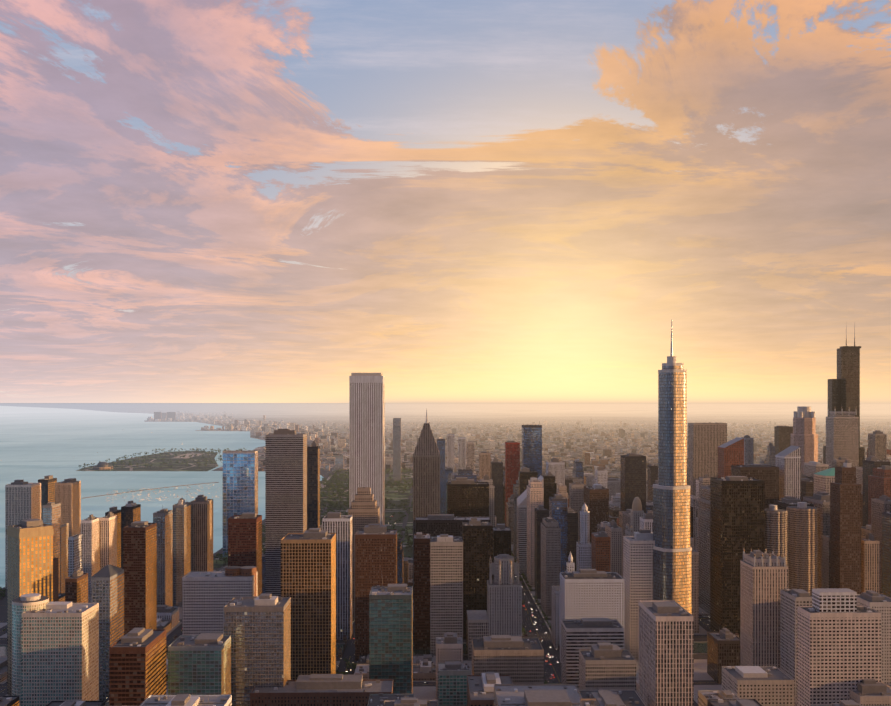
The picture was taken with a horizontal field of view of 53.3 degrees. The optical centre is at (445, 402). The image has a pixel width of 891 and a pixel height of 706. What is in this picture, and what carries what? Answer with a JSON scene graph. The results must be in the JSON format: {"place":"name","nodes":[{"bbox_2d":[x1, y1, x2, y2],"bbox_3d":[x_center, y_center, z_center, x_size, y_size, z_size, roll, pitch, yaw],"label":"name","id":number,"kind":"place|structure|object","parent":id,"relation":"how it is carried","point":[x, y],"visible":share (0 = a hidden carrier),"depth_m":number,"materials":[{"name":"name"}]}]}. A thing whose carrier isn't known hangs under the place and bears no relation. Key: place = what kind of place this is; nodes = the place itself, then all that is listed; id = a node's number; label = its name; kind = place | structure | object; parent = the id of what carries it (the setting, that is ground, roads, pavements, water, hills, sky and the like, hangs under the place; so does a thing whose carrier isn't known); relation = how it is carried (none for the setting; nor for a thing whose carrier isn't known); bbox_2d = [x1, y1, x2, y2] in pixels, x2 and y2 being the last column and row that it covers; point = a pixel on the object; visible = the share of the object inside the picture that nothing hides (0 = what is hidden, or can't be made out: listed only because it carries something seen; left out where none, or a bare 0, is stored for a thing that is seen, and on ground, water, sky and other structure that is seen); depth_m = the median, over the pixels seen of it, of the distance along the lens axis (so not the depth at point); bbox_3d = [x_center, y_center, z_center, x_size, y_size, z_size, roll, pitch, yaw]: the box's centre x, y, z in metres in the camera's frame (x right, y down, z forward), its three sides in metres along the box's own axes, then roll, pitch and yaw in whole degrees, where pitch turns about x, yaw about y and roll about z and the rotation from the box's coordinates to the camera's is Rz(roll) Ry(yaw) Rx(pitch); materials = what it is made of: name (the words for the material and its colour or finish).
{"place":"outdoors","nodes":[
{"label":"outdoors","id":0,"kind":"place"},
{"bbox_2d":[5,480,40,588],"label":"building","id":1,"kind":"structure","parent":0,"point":[22,499],"depth_m":1570.63,"materials":[{"name":"grey concrete"}]},
{"bbox_2d":[22,600,98,705],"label":"building","id":2,"kind":"structure","parent":0,"point":[60,651],"depth_m":876.70,"materials":[{"name":"white concrete"}]},
{"bbox_2d":[109,629,165,705],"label":"building","id":3,"kind":"structure","parent":0,"point":[137,667],"depth_m":778.52,"materials":[{"name":"brown brick"}]},
{"bbox_2d":[0,406,323,587],"bbox_3d":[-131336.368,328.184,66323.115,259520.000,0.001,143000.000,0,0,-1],"label":"lake","id":4,"kind":"structure","parent":0,"point":[38,443],"depth_m":5886.87,"materials":[{"name":"liquid"}]},
{"bbox_2d":[76,451,217,470],"bbox_3d":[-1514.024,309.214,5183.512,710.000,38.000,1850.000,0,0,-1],"label":"peninsula","id":5,"kind":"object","parent":4,"relation":"on","point":[154,462],"depth_m":4721.43,"materials":[{"name":"plant"}]},
{"bbox_2d":[140,694,231,705],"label":"building","id":6,"kind":"structure","parent":0,"point":[186,700],"depth_m":728.95,"materials":[{"name":"white concrete"}]},
{"bbox_2d":[168,632,230,694],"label":"building","id":7,"kind":"structure","parent":0,"point":[199,663],"depth_m":829.23,"materials":[{"name":"green glass"}]},
{"bbox_2d":[182,571,257,634],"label":"building","id":8,"kind":"structure","parent":0,"point":[207,596],"depth_m":1028.47,"materials":[{"name":"grey concrete"}]},
{"bbox_2d":[224,593,290,705],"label":"building","id":9,"kind":"structure","parent":0,"point":[258,628],"depth_m":879.91,"materials":[{"name":"grey concrete"}]},
{"bbox_2d":[281,530,335,679],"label":"building","id":10,"kind":"structure","parent":0,"point":[308,572],"depth_m":980.51,"materials":[{"name":"gold concrete"}]},
{"bbox_2d":[250,677,392,705],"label":"building","id":11,"kind":"structure","parent":0,"point":[331,691],"depth_m":861.91,"materials":[{"name":"brick"}]},
{"bbox_2d":[348,487,379,621],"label":"building","id":12,"kind":"structure","parent":0,"point":[364,510],"depth_m":1331.10,"materials":[{"name":"concrete"}]},
{"bbox_2d":[367,693,413,705],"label":"building","id":13,"kind":"structure","parent":0,"point":[376,699],"depth_m":811.86,"materials":[{"name":"grey concrete"}]},
{"bbox_2d":[369,586,412,693],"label":"building","id":14,"kind":"structure","parent":0,"point":[390,632],"depth_m":932.05,"materials":[{"name":"teal glass"}]},
{"bbox_2d":[0,404,890,469],"bbox_3d":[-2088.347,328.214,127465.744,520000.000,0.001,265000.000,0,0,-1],"label":"ground","id":15,"kind":"structure","parent":0,"point":[526,414],"depth_m":23306.57,"materials":[{"name":"grey"}]},
{"bbox_2d":[0,469,721,705],"bbox_3d":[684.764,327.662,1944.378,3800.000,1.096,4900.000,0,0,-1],"label":"ground","id":16,"kind":"structure","parent":15,"relation":"on","point":[703,680],"depth_m":1281.09,"materials":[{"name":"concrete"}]},
{"bbox_2d":[12,593,48,705],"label":"curved building","id":17,"kind":"structure","parent":16,"relation":"on","point":[21,604],"depth_m":886.12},
{"bbox_2d":[7,519,53,695],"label":"gold building","id":18,"kind":"structure","parent":16,"relation":"on","point":[29,556],"depth_m":990.84,"materials":[{"name":"metal"}]},
{"bbox_2d":[38,475,56,519],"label":"building","id":19,"kind":"structure","parent":16,"relation":"on","point":[47,482],"depth_m":1670.67,"materials":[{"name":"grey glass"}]},
{"bbox_2d":[43,499,60,592],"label":"building","id":20,"kind":"structure","parent":16,"relation":"on","point":[52,512],"depth_m":1436.72,"materials":[{"name":"beige concrete"}]},
{"bbox_2d":[60,523,68,592],"bbox_3d":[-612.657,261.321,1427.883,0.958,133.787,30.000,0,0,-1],"label":"building","id":21,"kind":"structure","parent":16,"relation":"on","point":[64,532],"depth_m":1422.91,"materials":[{"name":"beige concrete"}]},
{"bbox_2d":[55,477,80,536],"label":"building","id":22,"kind":"structure","parent":16,"relation":"on","point":[68,493],"depth_m":1621.75,"materials":[{"name":"beige concrete"}]},
{"bbox_2d":[68,532,82,576],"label":"building","id":23,"kind":"structure","parent":16,"relation":"on","point":[75,550],"depth_m":1229.71,"materials":[{"name":"white concrete"}]},
{"bbox_2d":[65,567,87,602],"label":"building","id":24,"kind":"structure","parent":16,"relation":"on","point":[76,586],"depth_m":1083.55,"materials":[{"name":"brown brick"}]},
{"bbox_2d":[81,516,99,602],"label":"building","id":25,"kind":"structure","parent":16,"relation":"on","point":[90,528],"depth_m":1324.24,"materials":[{"name":"beige concrete"}]},
{"bbox_2d":[91,565,123,700],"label":"building","id":26,"kind":"structure","parent":16,"relation":"on","point":[107,588],"depth_m":976.82,"materials":[{"name":"grey concrete"}]},
{"bbox_2d":[100,512,116,569],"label":"building","id":27,"kind":"structure","parent":16,"relation":"on","point":[108,538],"depth_m":1354.50,"materials":[{"name":"beige concrete"}]},
{"bbox_2d":[121,502,140,568],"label":"building","id":28,"kind":"structure","parent":16,"relation":"on","point":[130,511],"depth_m":1524.03,"materials":[{"name":"brown glass"}]},
{"bbox_2d":[123,519,156,635],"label":"building","id":29,"kind":"structure","parent":16,"relation":"on","point":[140,567],"depth_m":1126.57,"materials":[{"name":"brown brick"}]},
{"bbox_2d":[153,507,172,605],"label":"building","id":30,"kind":"structure","parent":16,"relation":"on","point":[162,518],"depth_m":1377.70,"materials":[{"name":"grey glass"}]},
{"bbox_2d":[173,499,190,606],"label":"building","id":31,"kind":"structure","parent":16,"relation":"on","point":[181,538],"depth_m":1425.97,"materials":[{"name":"beige concrete"}]},
{"bbox_2d":[191,498,212,571],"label":"building","id":32,"kind":"structure","parent":16,"relation":"on","point":[201,534],"depth_m":1476.33,"materials":[{"name":"brown concrete"}]},
{"bbox_2d":[225,566,255,596],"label":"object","id":33,"kind":"object","parent":16,"relation":"on","point":[231,571],"visible":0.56,"depth_m":1041.57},
{"bbox_2d":[223,450,257,556],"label":"building","id":34,"kind":"structure","parent":16,"relation":"on","point":[240,482],"depth_m":1875.84,"materials":[{"name":"blue glass"}]},
{"bbox_2d":[228,511,261,593],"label":"building","id":35,"kind":"structure","parent":16,"relation":"on","point":[245,538],"depth_m":1228.47,"materials":[{"name":"brown brick"}]},
{"bbox_2d":[0,448,551,683],"bbox_3d":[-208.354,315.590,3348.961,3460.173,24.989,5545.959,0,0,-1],"label":"trees","id":36,"kind":"object","parent":16,"relation":"on","point":[329,507],"visible":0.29,"depth_m":3038.32,"materials":[{"name":"green plant"}]},
{"bbox_2d":[265,431,306,596],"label":"building","id":37,"kind":"structure","parent":16,"relation":"on","point":[285,482],"depth_m":1428.64,"materials":[{"name":"grey concrete"}]},
{"bbox_2d":[307,443,319,531],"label":"building","id":38,"kind":"structure","parent":16,"relation":"on","point":[313,486],"depth_m":1579.14,"materials":[{"name":"black glass"}]},
{"bbox_2d":[322,511,351,639],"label":"building","id":39,"kind":"structure","parent":16,"relation":"on","point":[338,524],"depth_m":1230.64,"materials":[{"name":"grey concrete"}]},
{"bbox_2d":[349,373,384,528],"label":"building","id":40,"kind":"structure","parent":16,"relation":"on","point":[366,429],"depth_m":1480.89,"materials":[{"name":"stone"}]},
{"bbox_2d":[355,526,396,660],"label":"building","id":41,"kind":"structure","parent":16,"relation":"on","point":[375,556],"depth_m":1131.34,"materials":[{"name":"brown brick"}]},
{"bbox_2d":[393,418,400,482],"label":"building","id":42,"kind":"structure","parent":16,"relation":"on","point":[397,449],"depth_m":3580.06,"materials":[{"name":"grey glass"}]},
{"bbox_2d":[414,532,429,649],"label":"building","id":43,"kind":"structure","parent":16,"relation":"on","point":[421,590],"depth_m":1182.46,"materials":[{"name":"black metal"}]},
{"bbox_2d":[413,409,439,599],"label":"skyscraper","id":44,"kind":"structure","parent":16,"relation":"on","point":[426,478],"depth_m":1482.57,"materials":[{"name":"brown concrete"}]},
{"bbox_2d":[437,439,444,516],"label":"building","id":45,"kind":"structure","parent":16,"relation":"on","point":[441,445],"depth_m":2483.00,"materials":[{"name":"orange metal"}]},
{"bbox_2d":[430,535,462,653],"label":"building","id":46,"kind":"structure","parent":16,"relation":"on","point":[446,585],"depth_m":1132.98,"materials":[{"name":"grey concrete"}]},
{"bbox_2d":[479,449,490,478],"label":"building","id":47,"kind":"structure","parent":16,"relation":"on","point":[484,462],"depth_m":2284.82,"materials":[{"name":"beige concrete"}]},
{"bbox_2d":[491,460,502,526],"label":"building","id":48,"kind":"structure","parent":16,"relation":"on","point":[497,472],"depth_m":2185.26,"materials":[{"name":"brown glass"}]},
{"bbox_2d":[493,523,510,579],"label":"building","id":49,"kind":"structure","parent":16,"relation":"on","point":[501,539],"depth_m":1284.41,"materials":[{"name":"black metal"}]},
{"bbox_2d":[505,440,519,522],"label":"building","id":50,"kind":"structure","parent":16,"relation":"on","point":[512,459],"depth_m":2285.96,"materials":[{"name":"orange metal"}]},
{"bbox_2d":[517,475,543,575],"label":"skyscraper","id":51,"kind":"structure","parent":16,"relation":"on","point":[522,527],"depth_m":1685.51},
{"bbox_2d":[522,424,541,477],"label":"building","id":52,"kind":"structure","parent":16,"relation":"on","point":[531,447],"depth_m":1986.33,"materials":[{"name":"blue glass"}]},
{"bbox_2d":[535,505,548,598],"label":"building","id":53,"kind":"structure","parent":16,"relation":"on","point":[541,512],"depth_m":1485.63,"materials":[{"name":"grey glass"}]},
{"bbox_2d":[546,460,564,491],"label":"building","id":54,"kind":"structure","parent":16,"relation":"on","point":[556,468],"depth_m":1887.03,"materials":[{"name":"beige concrete"}]},
{"bbox_2d":[527,473,586,587],"bbox_3d":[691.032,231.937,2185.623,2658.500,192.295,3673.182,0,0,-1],"label":"building","id":55,"kind":"structure","parent":16,"relation":"on","point":[535,493],"depth_m":1578.08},
{"bbox_2d":[549,495,566,571],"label":"building","id":56,"kind":"structure","parent":16,"relation":"on","point":[558,508],"depth_m":1486.27,"materials":[{"name":"glass"}]},
{"bbox_2d":[552,551,575,648],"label":"skyscraper","id":57,"kind":"structure","parent":16,"relation":"on","point":[570,565],"depth_m":1192.32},
{"bbox_2d":[262,459,890,593],"bbox_3d":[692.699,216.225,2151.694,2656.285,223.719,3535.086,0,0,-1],"label":"skyscrapers","id":58,"kind":"structure","parent":16,"relation":"on","point":[578,471],"depth_m":1563.94,"materials":[{"name":"concrete"}]},
{"bbox_2d":[569,479,583,541],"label":"building","id":59,"kind":"structure","parent":16,"relation":"on","point":[576,496],"depth_m":1787.50,"materials":[{"name":"grey concrete"}]},
{"bbox_2d":[576,503,590,571],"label":"skyscraper","id":60,"kind":"structure","parent":16,"relation":"on","point":[583,554],"depth_m":1339.89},
{"bbox_2d":[591,532,610,569],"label":"building","id":61,"kind":"structure","parent":16,"relation":"on","point":[600,550],"depth_m":1286.86,"materials":[{"name":"orange brick"}]},
{"bbox_2d":[578,689,646,705],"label":"building","id":62,"kind":"structure","parent":16,"relation":"on","point":[627,697],"depth_m":747.07,"materials":[{"name":"grey concrete"}]},
{"bbox_2d":[620,453,645,512],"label":"building","id":63,"kind":"structure","parent":16,"relation":"on","point":[632,476],"depth_m":1689.11,"materials":[{"name":"brown glass"}]},
{"bbox_2d":[625,497,643,535],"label":"skyscraper","id":64,"kind":"structure","parent":16,"relation":"on","point":[636,512],"depth_m":1396.57,"materials":[{"name":"concrete"}]},
{"bbox_2d":[623,535,654,658],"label":"building","id":65,"kind":"structure","parent":16,"relation":"on","point":[638,566],"depth_m":1137.17,"materials":[{"name":"grey concrete"}]},
{"bbox_2d":[639,594,693,705],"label":"building","id":66,"kind":"structure","parent":16,"relation":"on","point":[666,649],"depth_m":736.23,"materials":[{"name":"beige concrete"}]},
{"bbox_2d":[653,320,691,614],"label":"skyscraper","id":67,"kind":"structure","parent":16,"relation":"on","point":[672,561],"depth_m":1122.25,"materials":[{"name":"silver metal"}]},
{"bbox_2d":[688,422,726,495],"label":"building","id":68,"kind":"structure","parent":16,"relation":"on","point":[705,440],"depth_m":1912.49,"materials":[{"name":"beige concrete"}]},
{"bbox_2d":[718,437,743,477],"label":"building","id":69,"kind":"structure","parent":16,"relation":"on","point":[730,452],"depth_m":1692.26,"materials":[{"name":"red metal"}]},
{"bbox_2d":[731,462,778,508],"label":"building","id":70,"kind":"structure","parent":16,"relation":"on","point":[767,474],"depth_m":1471.93,"materials":[{"name":"orange metal"}]},
{"bbox_2d":[722,662,793,705],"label":"building","id":71,"kind":"structure","parent":16,"relation":"on","point":[766,683],"depth_m":838.31,"materials":[{"name":"beige concrete"}]},
{"bbox_2d":[765,505,786,565],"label":"skyscraper","id":72,"kind":"structure","parent":16,"relation":"on","point":[775,529],"depth_m":1243.06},
{"bbox_2d":[774,424,792,454],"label":"building","id":73,"kind":"structure","parent":16,"relation":"on","point":[782,436],"depth_m":2700.40,"materials":[{"name":"brown concrete"}]},
{"bbox_2d":[775,446,800,499],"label":"building","id":74,"kind":"structure","parent":16,"relation":"on","point":[788,461],"depth_m":1472.64,"materials":[{"name":"grey concrete"}]},
{"bbox_2d":[780,587,811,694],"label":"building","id":75,"kind":"structure","parent":16,"relation":"on","point":[792,599],"depth_m":954.15,"materials":[{"name":"grey concrete"}]},
{"bbox_2d":[786,502,817,595],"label":"skyscraper","id":76,"kind":"structure","parent":16,"relation":"on","point":[802,541],"depth_m":1271.69,"materials":[{"name":"concrete"}]},
{"bbox_2d":[791,406,817,473],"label":"skyscraper","id":77,"kind":"structure","parent":16,"relation":"on","point":[804,436],"depth_m":2507.35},
{"bbox_2d":[797,605,880,705],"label":"building","id":78,"kind":"structure","parent":16,"relation":"on","point":[838,655],"depth_m":788.87,"materials":[{"name":"white concrete"}]},
{"bbox_2d":[812,588,856,611],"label":"rooftop penthouse","id":79,"kind":"object","parent":78,"relation":"on","point":[834,599],"visible":0.92,"depth_m":794.83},
{"bbox_2d":[823,329,864,466],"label":"skyscraper","id":80,"kind":"structure","parent":16,"relation":"on","point":[844,390],"depth_m":2253.98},
{"bbox_2d":[849,681,890,705],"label":"building","id":81,"kind":"structure","parent":16,"relation":"on","point":[874,695],"depth_m":775.54,"materials":[{"name":"beige concrete"}]},
{"bbox_2d":[863,458,889,525],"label":"building","id":82,"kind":"structure","parent":16,"relation":"on","point":[869,466],"depth_m":1726.16,"materials":[{"name":"brown glass"}]},
{"bbox_2d":[868,432,886,460],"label":"building","id":83,"kind":"structure","parent":16,"relation":"on","point":[877,444],"depth_m":2402.79,"materials":[{"name":"beige concrete"}]},
{"bbox_2d":[871,494,890,588],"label":"building","id":84,"kind":"structure","parent":16,"relation":"on","point":[881,503],"depth_m":1408.15,"materials":[{"name":"brown concrete"}]},
{"bbox_2d":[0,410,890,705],"bbox_3d":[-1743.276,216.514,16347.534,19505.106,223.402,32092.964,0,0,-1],"label":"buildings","id":85,"kind":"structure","parent":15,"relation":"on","point":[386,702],"depth_m":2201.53,"materials":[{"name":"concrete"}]},
{"bbox_2d":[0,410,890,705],"bbox_3d":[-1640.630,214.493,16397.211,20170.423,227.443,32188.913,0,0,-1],"label":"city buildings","id":86,"kind":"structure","parent":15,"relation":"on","point":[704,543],"depth_m":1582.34,"materials":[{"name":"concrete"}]},
{"bbox_2d":[105,411,890,705],"bbox_3d":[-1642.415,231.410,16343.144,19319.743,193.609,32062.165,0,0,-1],"label":"buildings","id":87,"kind":"structure","parent":15,"relation":"on","point":[811,468],"depth_m":2086.00,"materials":[{"name":"concrete"}]},
{"bbox_2d":[120,411,889,593],"bbox_3d":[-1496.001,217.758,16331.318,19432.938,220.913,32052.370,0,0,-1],"label":"buildings","id":88,"kind":"structure","parent":15,"relation":"on","point":[870,563],"depth_m":1319.21,"materials":[{"name":"concrete"}]},
{"bbox_2d":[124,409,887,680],"bbox_3d":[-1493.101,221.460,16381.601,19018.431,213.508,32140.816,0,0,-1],"label":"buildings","id":89,"kind":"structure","parent":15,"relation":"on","point":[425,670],"depth_m":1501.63,"materials":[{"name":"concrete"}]},
{"bbox_2d":[127,410,890,628],"bbox_3d":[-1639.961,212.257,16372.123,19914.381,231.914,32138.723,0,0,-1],"label":"buildings","id":90,"kind":"structure","parent":15,"relation":"on","point":[820,501],"depth_m":1441.44,"materials":[{"name":"concrete"}]},
{"bbox_2d":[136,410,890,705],"bbox_3d":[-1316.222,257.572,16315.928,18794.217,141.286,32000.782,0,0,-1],"label":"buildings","id":91,"kind":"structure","parent":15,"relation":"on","point":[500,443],"depth_m":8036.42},
{"bbox_2d":[0,0,890,403],"label":"sky","id":92,"kind":"structure","parent":0,"point":[202,201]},
{"bbox_2d":[436,631,462,698],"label":"building","id":93,"kind":"structure","parent":0,"point":[449,647],"depth_m":983.10,"materials":[{"name":"grey concrete"}]},
{"bbox_2d":[416,513,489,536],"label":"building","id":94,"kind":"structure","parent":0,"point":[449,524],"depth_m":1433.21,"materials":[{"name":"grey metal"}]},
{"bbox_2d":[438,658,470,705],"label":"building","id":95,"kind":"structure","parent":0,"point":[453,673],"depth_m":933.14,"materials":[{"name":"green glass"}]},
{"bbox_2d":[447,478,488,515],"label":"building","id":96,"kind":"structure","parent":0,"point":[467,495],"depth_m":1583.79,"materials":[{"name":"brown metal"}]},
{"bbox_2d":[462,518,492,638],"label":"building","id":97,"kind":"structure","parent":0,"point":[477,537],"depth_m":1233.68,"materials":[{"name":"black metal"}]},
{"bbox_2d":[467,554,521,659],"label":"high-rise building","id":98,"kind":"structure","parent":0,"point":[502,615],"depth_m":1134.52,"materials":[{"name":"concrete"}]},
{"bbox_2d":[472,634,543,683],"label":"building","id":99,"kind":"structure","parent":0,"point":[517,659],"depth_m":934.39,"materials":[{"name":"grey concrete"}]},
{"bbox_2d":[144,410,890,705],"bbox_3d":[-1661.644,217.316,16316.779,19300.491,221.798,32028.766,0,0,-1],"label":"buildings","id":100,"kind":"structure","parent":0,"point":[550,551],"depth_m":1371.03,"materials":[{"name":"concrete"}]},
{"bbox_2d":[494,684,581,705],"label":"building","id":101,"kind":"structure","parent":0,"point":[537,694],"depth_m":727.88,"materials":[{"name":"grey concrete"}]},
{"bbox_2d":[560,569,623,661],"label":"building","id":102,"kind":"structure","parent":0,"point":[599,593],"depth_m":1086.17,"materials":[{"name":"white concrete"}]},
{"bbox_2d":[561,615,623,688],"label":"building","id":103,"kind":"structure","parent":0,"point":[584,632],"depth_m":985.85,"materials":[{"name":"grey concrete"}]},
{"bbox_2d":[579,648,635,689],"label":"building","id":104,"kind":"structure","parent":0,"point":[607,668],"depth_m":885.87,"materials":[{"name":"beige concrete"}]},
{"bbox_2d":[698,690,740,705],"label":"building","id":105,"kind":"structure","parent":0,"point":[704,696],"depth_m":770.78,"materials":[{"name":"beige concrete"}]},
{"bbox_2d":[707,629,739,683],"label":"building","id":106,"kind":"structure","parent":0,"point":[723,648],"depth_m":1039.54,"materials":[{"name":"brown glass"}]},
{"bbox_2d":[710,472,764,637],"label":"building","id":107,"kind":"structure","parent":0,"point":[737,514],"depth_m":1239.89,"materials":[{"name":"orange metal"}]},
{"bbox_2d":[740,548,787,668],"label":"building","id":108,"kind":"structure","parent":0,"point":[762,586],"depth_m":988.99,"materials":[{"name":"concrete"}]},
{"bbox_2d":[814,468,856,494],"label":"building","id":109,"kind":"structure","parent":0,"point":[823,479],"depth_m":1504.38,"materials":[{"name":"grey concrete"}]},
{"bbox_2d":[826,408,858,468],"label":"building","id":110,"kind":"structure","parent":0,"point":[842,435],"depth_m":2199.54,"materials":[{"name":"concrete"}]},
{"bbox_2d":[857,589,890,685],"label":"building","id":111,"kind":"structure","parent":0,"point":[878,600],"depth_m":940.66,"materials":[{"name":"beige concrete"}]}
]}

